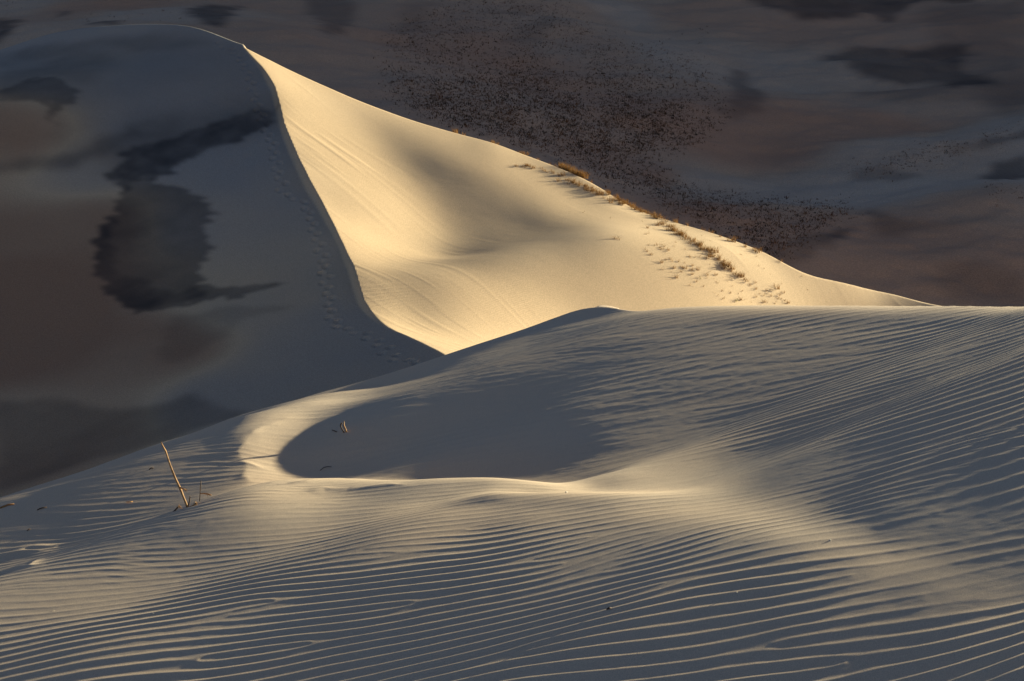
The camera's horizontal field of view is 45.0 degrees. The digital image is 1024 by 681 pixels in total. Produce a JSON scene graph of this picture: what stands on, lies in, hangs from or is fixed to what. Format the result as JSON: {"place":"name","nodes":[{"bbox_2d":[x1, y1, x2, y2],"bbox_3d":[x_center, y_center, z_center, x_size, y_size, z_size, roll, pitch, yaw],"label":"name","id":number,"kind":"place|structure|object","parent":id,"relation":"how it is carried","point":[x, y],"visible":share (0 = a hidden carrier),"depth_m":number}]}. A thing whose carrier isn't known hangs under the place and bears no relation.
{"place":"outdoors","nodes":[
{"label":"outdoors","id":0,"kind":"place"},
{"bbox_2d":[0,24,938,496],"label":"dune","id":1,"kind":"structure","parent":0,"point":[200,230],"depth_m":85.03},
{"bbox_2d":[752,246,761,252],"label":"grass tuft","id":2,"kind":"object","parent":1,"relation":"on","point":[754,249],"visible":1,"depth_m":96.46},
{"bbox_2d":[0,305,1023,680],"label":"dune","id":3,"kind":"structure","parent":0,"point":[762,493],"depth_m":6.69},
{"bbox_2d":[161,442,197,506],"bbox_3d":[-2.166,0.890,8.085,0.284,0.447,0.063,2,6,18],"label":"dead plant","id":4,"kind":"object","parent":3,"relation":"on","point":[180,488],"visible":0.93,"depth_m":8.09},
{"bbox_2d":[199,482,210,500],"bbox_3d":[-2.055,1.019,8.294,0.106,0.155,0.029,3,7,30],"label":"thin twig","id":5,"kind":"object","parent":3,"relation":"on","point":[207,494],"visible":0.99,"depth_m":8.30},
{"bbox_2d":[340,422,346,432],"bbox_3d":[-1.445,0.741,10.597,0.064,0.103,0.016,0,6,0],"label":"curved shoot","id":6,"kind":"object","parent":3,"relation":"on","point":[343,426],"visible":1,"depth_m":10.59},
{"bbox_2d":[0,0,1023,306],"bbox_3d":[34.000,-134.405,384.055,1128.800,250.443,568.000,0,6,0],"label":"dunes","id":7,"kind":"structure","parent":0,"point":[816,94],"depth_m":218.74},
{"bbox_2d":[7,0,1022,259],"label":"scrub","id":8,"kind":"object","parent":7,"relation":"on","point":[529,136],"visible":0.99,"depth_m":191.71}
]}

